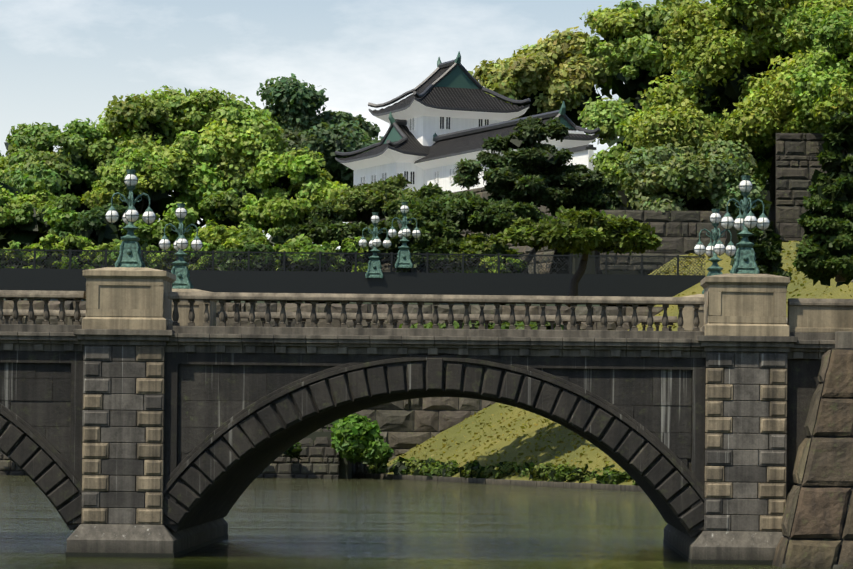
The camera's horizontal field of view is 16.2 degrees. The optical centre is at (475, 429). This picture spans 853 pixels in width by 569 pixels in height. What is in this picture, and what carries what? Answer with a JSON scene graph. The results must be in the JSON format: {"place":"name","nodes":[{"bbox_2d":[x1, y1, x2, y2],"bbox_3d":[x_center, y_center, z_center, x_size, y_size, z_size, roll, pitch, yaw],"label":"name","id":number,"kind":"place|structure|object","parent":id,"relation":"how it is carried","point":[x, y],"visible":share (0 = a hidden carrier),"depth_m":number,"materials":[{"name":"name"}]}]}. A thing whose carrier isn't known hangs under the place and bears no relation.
{"place":"outdoors","nodes":[
{"label":"outdoors","id":0,"kind":"place"},
{"bbox_2d":[0,424,339,478],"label":"wall","id":1,"kind":"structure","parent":0,"point":[320,457],"depth_m":191.77,"materials":[{"name":"grey stone"}]},
{"bbox_2d":[4,299,599,305],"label":"hill","id":2,"kind":"structure","parent":0,"point":[393,303],"depth_m":226.04,"materials":[{"name":"green plant"}]},
{"bbox_2d":[0,0,852,485],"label":"foliage","id":3,"kind":"object","parent":2,"relation":"on","point":[706,118],"visible":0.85,"depth_m":239.81,"materials":[{"name":"green plant"}]},
{"bbox_2d":[5,58,847,306],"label":"tree trunks","id":4,"kind":"object","parent":2,"relation":"on","point":[576,278],"visible":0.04,"depth_m":235.02,"materials":[{"name":"brown plant"}]},
{"bbox_2d":[341,183,769,274],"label":"trunks","id":5,"kind":"object","parent":2,"relation":"on","point":[625,200],"depth_m":260.54,"materials":[{"name":"brown wood"}]},
{"bbox_2d":[600,133,828,270],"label":"ramparts","id":6,"kind":"object","parent":2,"relation":"on","point":[797,163],"visible":0.27,"depth_m":234.99,"materials":[{"name":"grey stone"}]},
{"bbox_2d":[0,0,716,248],"label":"sky","id":7,"kind":"structure","parent":0,"point":[62,61],"materials":[{"name":"white"}]},
{"bbox_2d":[0,475,799,568],"bbox_3d":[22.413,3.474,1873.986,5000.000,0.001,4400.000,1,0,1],"label":"water","id":8,"kind":"structure","parent":0,"point":[303,523],"depth_m":95.39,"materials":[{"name":"green liquid"}]},
{"bbox_2d":[305,432,351,478],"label":"stone wall","id":9,"kind":"structure","parent":8,"relation":"in","point":[345,469],"depth_m":192.26,"materials":[{"name":"grey stone"}]},
{"bbox_2d":[2,300,662,477],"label":"wall","id":10,"kind":"structure","parent":8,"relation":"in","point":[405,426],"depth_m":198.22,"materials":[{"name":"stone"}]},
{"bbox_2d":[0,351,820,537],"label":"bridge arch","id":11,"kind":"structure","parent":8,"relation":"in","point":[213,476],"depth_m":74.07,"materials":[{"name":"grey stone"}]},
{"bbox_2d":[0,364,705,481],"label":"water stains","id":12,"kind":"object","parent":11,"relation":"on","point":[689,463],"visible":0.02,"depth_m":74.23,"materials":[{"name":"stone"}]},
{"bbox_2d":[0,362,691,466],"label":"bridge spandrel blocks","id":13,"kind":"structure","parent":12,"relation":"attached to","point":[233,390],"depth_m":74.20,"materials":[{"name":"grey stone"}]},
{"bbox_2d":[0,324,834,358],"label":"bridge cornice","id":14,"kind":"structure","parent":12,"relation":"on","point":[423,341],"depth_m":73.96,"materials":[{"name":"grey stone"}]},
{"bbox_2d":[0,297,699,330],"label":"balusters","id":15,"kind":"object","parent":14,"relation":"on","point":[406,321],"visible":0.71,"depth_m":74.33,"materials":[{"name":"grey stone"}]},
{"bbox_2d":[0,290,852,323],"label":"bridge rails","id":16,"kind":"object","parent":15,"relation":"on","point":[414,298],"visible":0.69,"depth_m":74.25,"materials":[{"name":"grey stone"}]},
{"bbox_2d":[108,169,766,293],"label":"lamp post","id":17,"kind":"object","parent":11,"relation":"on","point":[130,255],"visible":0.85,"depth_m":85.56,"materials":[{"name":"green metal"}]},
{"bbox_2d":[106,174,768,255],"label":"lamp globes","id":18,"kind":"object","parent":17,"relation":"attached to","point":[730,250],"visible":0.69,"depth_m":85.67,"materials":[{"name":"white glass"}]},
{"bbox_2d":[105,174,769,256],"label":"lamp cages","id":19,"kind":"object","parent":17,"relation":"on","point":[406,232],"visible":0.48,"depth_m":85.61,"materials":[{"name":"teal"}]},
{"bbox_2d":[66,518,784,559],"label":"bridge bases","id":20,"kind":"object","parent":8,"relation":"in","point":[702,545],"visible":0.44,"depth_m":73.70,"materials":[{"name":"grey stone"}]},
{"bbox_2d":[66,534,772,564],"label":"bridge waterline","id":21,"kind":"object","parent":20,"relation":"attached to","point":[212,541],"visible":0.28,"depth_m":73.66,"materials":[{"name":"black stone"}]},
{"bbox_2d":[359,473,643,491],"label":"shore kerb","id":22,"kind":"structure","parent":8,"relation":"in","point":[522,482],"depth_m":176.56,"materials":[{"name":"grey stone"}]},
{"bbox_2d":[772,349,830,567],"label":"side wall","id":23,"kind":"structure","parent":8,"relation":"in","point":[793,493],"depth_m":72.81,"materials":[{"name":"stone"}]},
{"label":"front wall","id":24,"kind":"object","parent":8,"relation":"in","visible":0},
{"bbox_2d":[782,564,842,568],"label":"wall tide line","id":25,"kind":"object","parent":24,"relation":"attached to","point":[834,566],"visible":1,"depth_m":71.68,"materials":[{"name":"stone"}]},
{"bbox_2d":[835,280,852,348],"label":"stone block","id":26,"kind":"structure","parent":24,"relation":"on","point":[843,339],"depth_m":73.01,"materials":[{"name":"grey stone"}]},
{"bbox_2d":[82,345,787,531],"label":"bridge pier","id":27,"kind":"structure","parent":0,"point":[748,454],"depth_m":73.84,"materials":[{"name":"grey stone"}]},
{"bbox_2d":[82,346,786,531],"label":"quoin stones","id":28,"kind":"object","parent":27,"relation":"attached to","point":[152,422],"visible":0.58,"depth_m":73.95,"materials":[{"name":"beige stone"}]},
{"bbox_2d":[82,267,852,336],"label":"bridge pedestals","id":29,"kind":"object","parent":27,"relation":"on","point":[127,298],"visible":0.65,"depth_m":74.03,"materials":[{"name":"beige stone"}]},
{"bbox_2d":[335,51,599,191],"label":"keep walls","id":30,"kind":"structure","parent":0,"point":[427,124],"depth_m":289.29,"materials":[{"name":"white paint"}]},
{"bbox_2d":[339,66,595,160],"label":"keep roofs","id":31,"kind":"structure","parent":30,"relation":"on","point":[451,97],"depth_m":290.12,"materials":[{"name":"grey tile"}]},
{"bbox_2d":[381,242,852,484],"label":"slope grass","id":32,"kind":"structure","parent":0,"point":[503,445],"depth_m":187.68,"materials":[{"name":"green plant"}]},
{"bbox_2d":[0,248,705,304],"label":"iron bridge","id":33,"kind":"structure","parent":32,"relation":"on","point":[356,282],"depth_m":200.96,"materials":[{"name":"black metal"}]},
{"bbox_2d":[0,251,705,274],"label":"iron railing","id":34,"kind":"object","parent":33,"relation":"on","point":[294,266],"depth_m":201.25,"materials":[{"name":"black metal"}]},
{"bbox_2d":[783,349,852,568],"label":"front wall","id":35,"kind":"structure","parent":0,"point":[821,535],"depth_m":72.14,"materials":[{"name":"stone"}]}
]}

